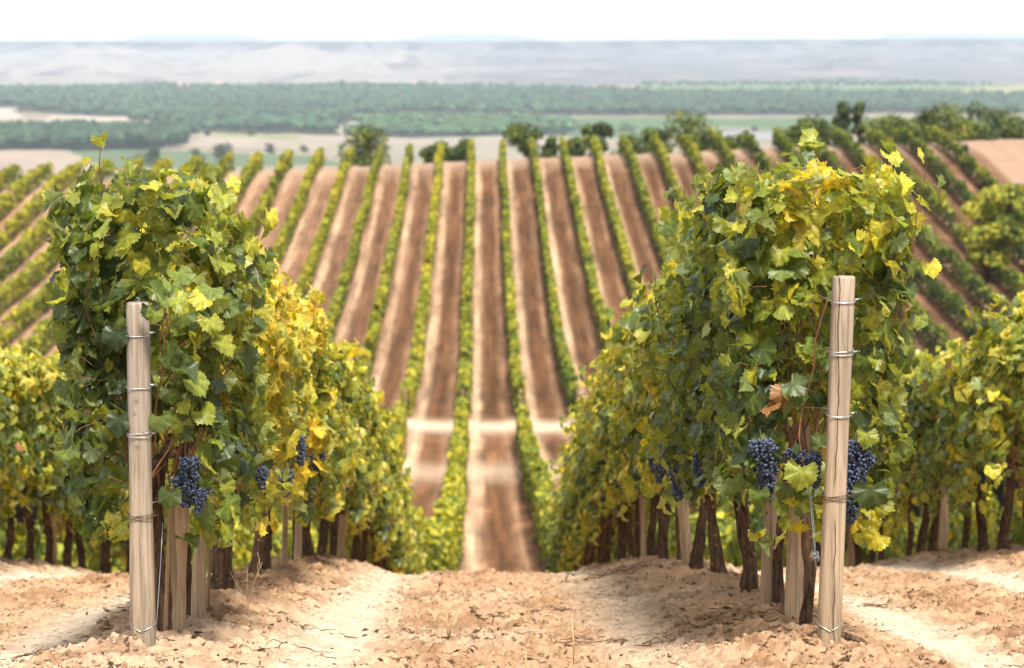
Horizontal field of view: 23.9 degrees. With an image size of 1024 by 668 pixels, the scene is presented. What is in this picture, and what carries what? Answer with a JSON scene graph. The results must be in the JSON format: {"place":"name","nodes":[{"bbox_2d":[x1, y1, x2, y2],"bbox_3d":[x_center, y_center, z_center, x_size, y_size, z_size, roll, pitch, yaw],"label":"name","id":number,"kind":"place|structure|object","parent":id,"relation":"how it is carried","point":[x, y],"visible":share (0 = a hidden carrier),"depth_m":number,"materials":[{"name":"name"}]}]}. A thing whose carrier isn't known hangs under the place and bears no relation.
{"place":"outdoors","nodes":[
{"label":"outdoors","id":0,"kind":"place"},
{"bbox_2d":[0,84,1023,667],"bbox_3d":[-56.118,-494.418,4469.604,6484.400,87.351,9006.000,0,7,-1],"label":"ground","id":1,"kind":"structure","parent":0,"point":[498,526],"depth_m":108.39,"materials":[{"name":"soil"}]},
{"bbox_2d":[0,352,35,499],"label":"grapevine","id":2,"kind":"object","parent":1,"relation":"on","point":[10,485],"visible":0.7,"depth_m":18.97,"materials":[{"name":"yellow plant"}]},
{"bbox_2d":[0,161,53,217],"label":"vine row","id":3,"kind":"object","parent":1,"relation":"on","point":[38,174],"visible":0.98,"depth_m":204.38,"materials":[{"name":"green plant"}]},
{"bbox_2d":[0,343,58,519],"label":"grapevine","id":4,"kind":"object","parent":1,"relation":"on","point":[36,368],"visible":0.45,"depth_m":19.61,"materials":[{"name":"yellow plant"}]},
{"bbox_2d":[0,365,69,560],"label":"grapevine","id":5,"kind":"object","parent":1,"relation":"on","point":[53,479],"visible":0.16,"depth_m":20.37,"materials":[{"name":"green plant"}]},
{"bbox_2d":[0,342,79,560],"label":"grapevine","id":6,"kind":"object","parent":1,"relation":"on","point":[57,498],"visible":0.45,"depth_m":21.38,"materials":[{"name":"green plant"}]},
{"bbox_2d":[0,161,85,247],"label":"vine row","id":7,"kind":"object","parent":1,"relation":"on","point":[68,173],"visible":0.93,"depth_m":195.97,"materials":[{"name":"green plant"}]},
{"bbox_2d":[0,386,95,564],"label":"grapevine","id":8,"kind":"object","parent":1,"relation":"on","point":[19,516],"visible":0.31,"depth_m":22.41,"materials":[{"name":"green plant"}]},
{"bbox_2d":[0,157,114,281],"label":"vine row","id":9,"kind":"object","parent":1,"relation":"on","point":[29,236],"visible":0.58,"depth_m":178.72,"materials":[{"name":"green plant"}]},
{"bbox_2d":[0,156,144,312],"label":"vine row","id":10,"kind":"object","parent":1,"relation":"on","point":[41,260],"visible":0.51,"depth_m":164.11,"materials":[{"name":"green plant"}]},
{"bbox_2d":[32,461,128,568],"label":"grapevine","id":11,"kind":"object","parent":1,"relation":"on","point":[81,551],"visible":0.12,"depth_m":24.45,"materials":[{"name":"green plant"}]},
{"bbox_2d":[0,157,172,347],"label":"vine row","id":12,"kind":"object","parent":1,"relation":"on","point":[30,304],"visible":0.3,"depth_m":149.31,"materials":[{"name":"green plant"}]},
{"bbox_2d":[0,118,202,146],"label":"pine forest","id":13,"kind":"object","parent":1,"relation":"on","point":[66,133],"visible":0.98,"depth_m":1963.56,"materials":[{"name":"green plant"}]},
{"bbox_2d":[9,154,203,357],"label":"vine row","id":14,"kind":"object","parent":1,"relation":"on","point":[33,341],"visible":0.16,"depth_m":139.22,"materials":[{"name":"green plant"}]},
{"bbox_2d":[44,151,235,366],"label":"vine row","id":15,"kind":"object","parent":1,"relation":"on","point":[220,169],"visible":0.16,"depth_m":206.80,"materials":[{"name":"green plant"}]},
{"bbox_2d":[126,301,158,646],"bbox_3d":[-1.440,0.613,9.443,0.128,1.482,0.106,0,7,-1],"label":"end post","id":16,"kind":"object","parent":1,"relation":"on","point":[141,516],"visible":0.98,"depth_m":9.40,"materials":[{"name":"brown wood"}]},
{"bbox_2d":[0,493,289,572],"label":"vine row","id":17,"kind":"object","parent":1,"relation":"on","point":[39,544],"depth_m":36.81,"materials":[{"name":"green plant"}]},
{"bbox_2d":[42,131,278,631],"bbox_3d":[-1.425,0.324,9.692,0.978,2.257,1.794,0,7,-1],"label":"grapevine","id":18,"kind":"object","parent":1,"relation":"on","point":[91,325],"visible":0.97,"depth_m":9.63,"materials":[{"name":"green plant"}]},
{"bbox_2d":[80,150,263,386],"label":"vine row","id":19,"kind":"object","parent":1,"relation":"on","point":[252,166],"visible":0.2,"depth_m":205.13,"materials":[{"name":"green plant"}]},
{"bbox_2d":[169,488,188,630],"bbox_3d":[-1.403,1.015,10.126,0.115,0.744,0.082,0,7,-1],"label":"wooden post","id":20,"kind":"object","parent":1,"relation":"on","point":[178,547],"visible":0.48,"depth_m":10.09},
{"bbox_2d":[85,220,283,615],"bbox_3d":[-1.469,0.447,10.866,0.908,1.974,1.471,0,7,-1],"label":"grapevine","id":21,"kind":"object","parent":1,"relation":"on","point":[176,250],"visible":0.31,"depth_m":10.74,"materials":[{"name":"green plant"}]},
{"bbox_2d":[191,495,207,618],"bbox_3d":[-1.414,1.052,10.937,0.095,0.713,0.069,0,7,-1],"label":"wooden post","id":22,"kind":"object","parent":1,"relation":"on","point":[198,597],"visible":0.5,"depth_m":10.92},
{"bbox_2d":[149,246,317,589],"bbox_3d":[-1.498,0.523,12.357,0.941,1.940,1.866,0,7,-1],"label":"grapevine","id":23,"kind":"object","parent":1,"relation":"on","point":[288,327],"visible":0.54,"depth_m":12.38,"materials":[{"name":"yellow plant"}]},
{"bbox_2d":[185,149,293,344],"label":"vine row","id":24,"kind":"object","parent":1,"relation":"on","point":[282,166],"visible":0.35,"depth_m":198.32,"materials":[{"name":"green plant"}]},
{"bbox_2d":[172,147,324,408],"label":"vine row","id":25,"kind":"object","parent":1,"relation":"on","point":[286,232],"visible":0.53,"depth_m":188.07,"materials":[{"name":"green plant"}]},
{"bbox_2d":[170,287,340,574],"bbox_3d":[-1.492,0.601,14.236,0.974,1.895,1.526,0,7,-1],"label":"grapevine","id":26,"kind":"object","parent":1,"relation":"on","point":[320,442],"visible":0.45,"depth_m":14.14,"materials":[{"name":"yellow plant"}]},
{"bbox_2d":[212,281,332,569],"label":"grapevine","id":27,"kind":"object","parent":1,"relation":"on","point":[301,518],"visible":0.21,"depth_m":14.90,"materials":[{"name":"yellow plant"}]},
{"bbox_2d":[191,400,407,573],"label":"vine row","id":28,"kind":"object","parent":1,"relation":"on","point":[243,539],"visible":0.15,"depth_m":42.88,"materials":[{"name":"green plant"}]},
{"bbox_2d":[276,338,359,557],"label":"grapevine","id":29,"kind":"object","parent":1,"relation":"on","point":[349,354],"visible":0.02,"depth_m":18.11,"materials":[{"name":"yellow plant"}]},
{"bbox_2d":[272,359,366,556],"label":"grapevine","id":30,"kind":"object","parent":1,"relation":"on","point":[307,548],"visible":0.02,"depth_m":18.86,"materials":[{"name":"yellow plant"}]},
{"bbox_2d":[289,147,354,304],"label":"vine row","id":31,"kind":"object","parent":1,"relation":"on","point":[309,267],"visible":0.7,"depth_m":178.78,"materials":[{"name":"green plant"}]},
{"bbox_2d":[272,338,375,555],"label":"grapevine","id":32,"kind":"object","parent":1,"relation":"on","point":[352,498],"visible":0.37,"depth_m":19.62,"materials":[{"name":"green plant"}]},
{"bbox_2d":[289,341,370,559],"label":"grapevine","id":33,"kind":"object","parent":1,"relation":"on","point":[343,455],"visible":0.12,"depth_m":16.61,"materials":[{"name":"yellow plant"}]},
{"bbox_2d":[289,390,384,555],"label":"grapevine","id":34,"kind":"object","parent":1,"relation":"on","point":[372,500],"visible":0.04,"depth_m":22.20,"materials":[{"name":"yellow plant"}]},
{"bbox_2d":[317,378,391,556],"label":"grapevine","id":35,"kind":"object","parent":1,"relation":"on","point":[370,481],"visible":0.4,"depth_m":21.10,"materials":[{"name":"green plant"}]},
{"bbox_2d":[327,145,383,337],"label":"vine row","id":36,"kind":"object","parent":1,"relation":"on","point":[338,298],"visible":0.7,"depth_m":169.83,"materials":[{"name":"green plant"}]},
{"bbox_2d":[314,390,398,560],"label":"grapevine","id":37,"kind":"object","parent":1,"relation":"on","point":[379,522],"visible":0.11,"depth_m":23.97,"materials":[{"name":"green plant"}]},
{"bbox_2d":[311,435,405,561],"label":"grapevine","id":38,"kind":"object","parent":1,"relation":"on","point":[390,461],"visible":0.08,"depth_m":25.58,"materials":[{"name":"green plant"}]},
{"bbox_2d":[334,123,392,166],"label":"tree","id":39,"kind":"object","parent":1,"relation":"on","point":[367,137],"visible":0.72,"depth_m":234.58,"materials":[{"name":"green plant"}]},
{"bbox_2d":[328,433,403,562],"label":"grapevine","id":40,"kind":"object","parent":1,"relation":"on","point":[395,472],"visible":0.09,"depth_m":26.60,"materials":[{"name":"green plant"}]},
{"bbox_2d":[345,453,411,568],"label":"grapevine","id":41,"kind":"object","parent":1,"relation":"on","point":[396,550],"visible":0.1,"depth_m":28.40,"materials":[{"name":"green plant"}]},
{"bbox_2d":[356,143,413,378],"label":"vine row","id":42,"kind":"object","parent":1,"relation":"on","point":[366,353],"visible":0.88,"depth_m":161.06,"materials":[{"name":"green plant"}]},
{"bbox_2d":[400,142,444,413],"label":"vine row","id":43,"kind":"object","parent":1,"relation":"on","point":[411,381],"visible":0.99,"depth_m":149.94,"materials":[{"name":"green plant"}]},
{"bbox_2d":[419,396,470,572],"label":"vine row","id":44,"kind":"object","parent":1,"relation":"on","point":[442,540],"visible":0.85,"depth_m":59.95,"materials":[{"name":"green plant"}]},
{"bbox_2d":[342,111,580,134],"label":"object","id":45,"kind":"object","parent":1,"relation":"on","point":[457,123],"visible":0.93,"depth_m":2371.17,"materials":[{"name":"green plant"}]},
{"bbox_2d":[456,138,475,413],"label":"vine row","id":46,"kind":"object","parent":1,"relation":"on","point":[465,375],"visible":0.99,"depth_m":152.47,"materials":[{"name":"green plant"}]},
{"bbox_2d":[0,80,1023,130],"bbox_3d":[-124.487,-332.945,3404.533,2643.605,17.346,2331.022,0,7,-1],"label":"pine forest","id":47,"kind":"object","parent":1,"relation":"on","point":[278,105],"visible":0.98,"depth_m":3175.42,"materials":[{"name":"green plant"}]},
{"bbox_2d":[0,543,1023,667],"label":"soil clods","id":48,"kind":"object","parent":1,"relation":"on","point":[804,636],"visible":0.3,"depth_m":11.50,"materials":[{"name":"soil"}]},
{"bbox_2d":[498,139,525,409],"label":"vine row","id":49,"kind":"object","parent":1,"relation":"on","point":[516,380],"visible":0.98,"depth_m":149.56,"materials":[{"name":"green plant"}]},
{"bbox_2d":[0,543,1023,667],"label":"twig litter","id":50,"kind":"object","parent":1,"relation":"on","point":[197,634],"visible":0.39,"depth_m":11.22,"materials":[{"name":"wood"}]},
{"bbox_2d":[501,121,543,158],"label":"tree","id":51,"kind":"object","parent":1,"relation":"on","point":[520,135],"visible":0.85,"depth_m":236.41,"materials":[{"name":"green plant"}]},
{"bbox_2d":[515,404,579,571],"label":"vine row","id":52,"kind":"object","parent":1,"relation":"on","point":[536,479],"visible":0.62,"depth_m":77.86,"materials":[{"name":"green plant"}]},
{"bbox_2d":[528,137,580,411],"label":"vine row","id":53,"kind":"object","parent":1,"relation":"on","point":[569,376],"visible":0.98,"depth_m":150.51,"materials":[{"name":"green plant"}]},
{"bbox_2d":[549,463,613,568],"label":"grapevine","id":54,"kind":"object","parent":1,"relation":"on","point":[562,549],"visible":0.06,"depth_m":30.80,"materials":[{"name":"green plant"}]},
{"bbox_2d":[558,136,620,349],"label":"vine row","id":55,"kind":"object","parent":1,"relation":"on","point":[596,301],"visible":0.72,"depth_m":167.28,"materials":[{"name":"green plant"}]},
{"bbox_2d":[552,443,633,566],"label":"grapevine","id":56,"kind":"object","parent":1,"relation":"on","point":[571,545],"visible":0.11,"depth_m":28.73,"materials":[{"name":"green plant"}]},
{"bbox_2d":[558,420,633,563],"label":"grapevine","id":57,"kind":"object","parent":1,"relation":"on","point":[570,509],"visible":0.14,"depth_m":26.48,"materials":[{"name":"green plant"}]},
{"bbox_2d":[559,412,634,562],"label":"grapevine","id":58,"kind":"object","parent":1,"relation":"on","point":[567,430],"visible":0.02,"depth_m":25.57,"materials":[{"name":"green plant"}]},
{"bbox_2d":[578,120,615,155],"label":"tree","id":59,"kind":"object","parent":1,"relation":"on","point":[603,129],"visible":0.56,"depth_m":238.87,"materials":[{"name":"green plant"}]},
{"bbox_2d":[564,398,657,560],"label":"grapevine","id":60,"kind":"object","parent":1,"relation":"on","point":[586,519],"visible":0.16,"depth_m":24.30,"materials":[{"name":"green plant"}]},
{"bbox_2d":[565,386,657,560],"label":"grapevine","id":61,"kind":"object","parent":1,"relation":"on","point":[585,495],"visible":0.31,"depth_m":23.26,"materials":[{"name":"green plant"}]},
{"bbox_2d":[575,369,657,557],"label":"grapevine","id":62,"kind":"object","parent":1,"relation":"on","point":[591,479],"visible":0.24,"depth_m":22.15,"materials":[{"name":"green plant"}]},
{"bbox_2d":[590,134,643,297],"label":"vine row","id":63,"kind":"object","parent":1,"relation":"on","point":[621,240],"visible":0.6,"depth_m":178.87,"materials":[{"name":"green plant"}]},
{"bbox_2d":[594,322,668,559],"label":"grapevine","id":64,"kind":"object","parent":1,"relation":"on","point":[618,456],"visible":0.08,"depth_m":17.56,"materials":[{"name":"green plant"}]},
{"bbox_2d":[578,359,690,557],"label":"grapevine","id":65,"kind":"object","parent":1,"relation":"on","point":[599,461],"visible":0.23,"depth_m":21.17,"materials":[{"name":"green plant"}]},
{"bbox_2d":[585,343,688,555],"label":"grapevine","id":66,"kind":"object","parent":1,"relation":"on","point":[614,496],"visible":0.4,"depth_m":20.01,"materials":[{"name":"green plant"}]},
{"bbox_2d":[618,133,669,265],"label":"vine row","id":67,"kind":"object","parent":1,"relation":"on","point":[643,193],"visible":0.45,"depth_m":187.68,"materials":[{"name":"green plant"}]},
{"bbox_2d":[604,297,733,559],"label":"grapevine","id":68,"kind":"object","parent":1,"relation":"on","point":[726,503],"visible":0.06,"depth_m":16.66,"materials":[{"name":"green plant"}]},
{"bbox_2d":[649,132,692,243],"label":"vine row","id":69,"kind":"object","parent":1,"relation":"on","point":[661,153],"visible":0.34,"depth_m":199.71,"materials":[{"name":"green plant"}]},
{"bbox_2d":[575,396,786,570],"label":"vine row","id":70,"kind":"object","parent":1,"relation":"on","point":[732,553],"visible":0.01,"depth_m":41.12,"materials":[{"name":"green plant"}]},
{"bbox_2d":[677,497,692,563],"bbox_3d":[1.156,1.353,16.093,0.140,0.647,0.082,0,7,-1],"label":"vine stake","id":71,"kind":"object","parent":1,"relation":"on","point":[685,533],"visible":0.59,"depth_m":16.06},
{"bbox_2d":[614,278,757,569],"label":"grapevine","id":72,"kind":"object","parent":1,"relation":"on","point":[650,486],"visible":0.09,"depth_m":15.12,"materials":[{"name":"green plant"}]},
{"bbox_2d":[663,108,721,151],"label":"tree","id":73,"kind":"object","parent":1,"relation":"on","point":[688,128],"visible":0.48,"depth_m":240.75,"materials":[{"name":"green plant"}]},
{"bbox_2d":[678,133,714,185],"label":"vine row","id":74,"kind":"object","parent":1,"relation":"on","point":[688,146],"visible":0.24,"depth_m":203.66,"materials":[{"name":"green plant"}]},
{"bbox_2d":[609,252,808,573],"bbox_3d":[1.160,0.488,13.658,1.156,2.187,1.791,0,7,-1],"label":"grapevine","id":75,"kind":"object","parent":1,"relation":"on","point":[652,383],"visible":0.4,"depth_m":13.85,"materials":[{"name":"green plant"}]},
{"bbox_2d":[632,161,855,592],"bbox_3d":[1.198,0.312,12.175,1.220,2.302,1.601,0,7,-1],"label":"grapevine","id":76,"kind":"object","parent":1,"relation":"on","point":[677,462],"visible":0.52,"depth_m":12.03,"materials":[{"name":"green plant"}]},
{"bbox_2d":[760,464,779,604],"bbox_3d":[1.207,0.999,11.317,0.089,0.892,0.082,0,7,-1],"label":"wooden post","id":77,"kind":"object","parent":1,"relation":"on","point":[770,521],"visible":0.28,"depth_m":11.29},
{"bbox_2d":[663,138,921,604],"bbox_3d":[1.266,0.252,11.055,1.160,2.305,1.574,0,7,-1],"label":"grapevine","id":78,"kind":"object","parent":1,"relation":"on","point":[702,327],"visible":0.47,"depth_m":10.88,"materials":[{"name":"green plant"}]},
{"bbox_2d":[784,424,810,616],"bbox_3d":[1.243,0.889,10.549,0.112,0.998,0.085,0,7,-1],"label":"wooden post","id":79,"kind":"object","parent":1,"relation":"on","point":[793,599],"visible":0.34,"depth_m":10.53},
{"bbox_2d":[641,75,991,86],"bbox_3d":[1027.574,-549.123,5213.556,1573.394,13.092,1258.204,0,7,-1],"label":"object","id":80,"kind":"object","parent":1,"relation":"on","point":[832,81],"visible":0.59,"depth_m":4762.48,"materials":[{"name":"green plant"}]},
{"bbox_2d":[692,127,947,623],"bbox_3d":[1.237,0.269,10.057,0.930,2.249,1.370,0,7,-1],"label":"grapevine","id":81,"kind":"object","parent":1,"relation":"on","point":[873,226],"visible":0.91,"depth_m":9.67,"materials":[{"name":"green plant"}]},
{"bbox_2d":[741,130,930,368],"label":"vine row","id":82,"kind":"object","parent":1,"relation":"on","point":[750,143],"visible":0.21,"depth_m":201.81,"materials":[{"name":"green plant"}]},
{"bbox_2d":[816,275,861,646],"bbox_3d":[1.267,0.559,9.400,0.156,1.576,0.102,0,7,-1],"label":"end post","id":83,"kind":"object","parent":1,"relation":"on","point":[835,493],"visible":0.99,"depth_m":9.36,"materials":[{"name":"brown wood"}]},
{"bbox_2d":[689,485,1023,565],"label":"vine row","id":84,"kind":"object","parent":1,"relation":"on","point":[898,545],"visible":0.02,"depth_m":33.79,"materials":[{"name":"green plant"}]},
{"bbox_2d":[771,126,969,354],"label":"vine row","id":85,"kind":"object","parent":1,"relation":"on","point":[782,142],"visible":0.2,"depth_m":142.73,"materials":[{"name":"green plant"}]},
{"bbox_2d":[802,128,980,339],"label":"vine row","id":86,"kind":"object","parent":1,"relation":"on","point":[952,301],"visible":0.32,"depth_m":152.57,"materials":[{"name":"green plant"}]},
{"bbox_2d":[875,113,925,144],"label":"tree","id":87,"kind":"object","parent":1,"relation":"on","point":[915,126],"visible":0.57,"depth_m":244.97,"materials":[{"name":"green plant"}]},
{"bbox_2d":[852,408,962,555],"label":"grapevine","id":88,"kind":"object","parent":1,"relation":"on","point":[957,518],"visible":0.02,"depth_m":23.46,"materials":[{"name":"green plant"}]},
{"bbox_2d":[832,125,1023,333],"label":"vine row","id":89,"kind":"object","parent":1,"relation":"on","point":[971,281],"visible":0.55,"depth_m":163.00,"materials":[{"name":"green plant"}]},
{"bbox_2d":[880,421,975,553],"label":"grapevine","id":90,"kind":"object","parent":1,"relation":"on","point":[922,537],"visible":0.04,"depth_m":22.64,"materials":[{"name":"brown plant"}]},
{"bbox_2d":[880,365,994,551],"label":"grapevine","id":91,"kind":"object","parent":1,"relation":"on","point":[901,490],"visible":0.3,"depth_m":21.39,"materials":[{"name":"green plant"}]},
{"bbox_2d":[863,125,1023,295],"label":"vine row","id":92,"kind":"object","parent":1,"relation":"on","point":[873,135],"visible":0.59,"depth_m":180.73,"materials":[{"name":"green plant"}]},
{"bbox_2d":[922,100,967,142],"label":"tree","id":93,"kind":"object","parent":1,"relation":"on","point":[952,115],"visible":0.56,"depth_m":247.32,"materials":[{"name":"green plant"}]},
{"bbox_2d":[893,126,1023,268],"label":"vine row","id":94,"kind":"object","parent":1,"relation":"on","point":[913,142],"visible":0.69,"depth_m":195.44,"materials":[{"name":"green plant"}]},
{"bbox_2d":[901,367,1023,549],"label":"grapevine","id":95,"kind":"object","parent":1,"relation":"on","point":[921,476],"visible":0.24,"depth_m":20.53,"materials":[{"name":"green plant"}]},
{"bbox_2d":[912,344,1023,551],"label":"grapevine","id":96,"kind":"object","parent":1,"relation":"on","point":[929,380],"visible":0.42,"depth_m":19.78,"materials":[{"name":"green plant"}]},
{"bbox_2d":[923,124,1012,212],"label":"vine row","id":97,"kind":"object","parent":1,"relation":"on","point":[983,174],"visible":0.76,"depth_m":201.23,"materials":[{"name":"green plant"}]},
{"bbox_2d":[950,117,991,141],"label":"tree","id":98,"kind":"object","parent":1,"relation":"on","point":[967,129],"visible":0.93,"depth_m":243.13,"materials":[{"name":"green plant"}]},
{"bbox_2d":[926,334,1023,550],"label":"grapevine","id":99,"kind":"object","parent":1,"relation":"on","point":[960,391],"visible":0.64,"depth_m":18.76,"materials":[{"name":"green plant"}]},
{"bbox_2d":[943,290,1023,550],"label":"grapevine","id":100,"kind":"object","parent":1,"relation":"on","point":[999,341],"visible":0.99,"depth_m":17.62,"materials":[{"name":"yellow plant"}]},
{"bbox_2d":[959,183,1016,282],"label":"tree","id":101,"kind":"object","parent":1,"relation":"on","point":[985,249],"visible":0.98,"depth_m":160.57,"materials":[{"name":"green plant"}]},
{"bbox_2d":[965,100,1012,140],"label":"tree","id":102,"kind":"object","parent":1,"relation":"on","point":[989,135],"visible":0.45,"depth_m":249.41,"materials":[{"name":"green plant"}]},
{"bbox_2d":[992,109,1023,140],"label":"tree","id":103,"kind":"object","parent":1,"relation":"on","point":[1012,127],"visible":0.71,"depth_m":244.85,"materials":[{"name":"green plant"}]},
{"bbox_2d":[994,181,1023,245],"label":"tree","id":104,"kind":"object","parent":1,"relation":"on","point":[1011,229],"visible":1,"depth_m":159.53,"materials":[{"name":"green plant"}]},
{"bbox_2d":[0,39,1023,85],"bbox_3d":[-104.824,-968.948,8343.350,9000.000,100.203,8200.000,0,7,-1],"label":"hills","id":105,"kind":"structure","parent":0,"point":[637,62],"depth_m":6418.29,"materials":[{"name":"soil"}]},
{"bbox_2d":[0,33,1023,41],"bbox_3d":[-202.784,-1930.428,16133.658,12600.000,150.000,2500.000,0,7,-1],"label":"hills","id":106,"kind":"structure","parent":0,"point":[435,37],"depth_m":15864.54,"materials":[{"name":"soil"}]},
{"bbox_2d":[0,0,1023,39],"label":"sky","id":107,"kind":"structure","parent":0,"point":[19,19],"materials":[{"name":"white"}]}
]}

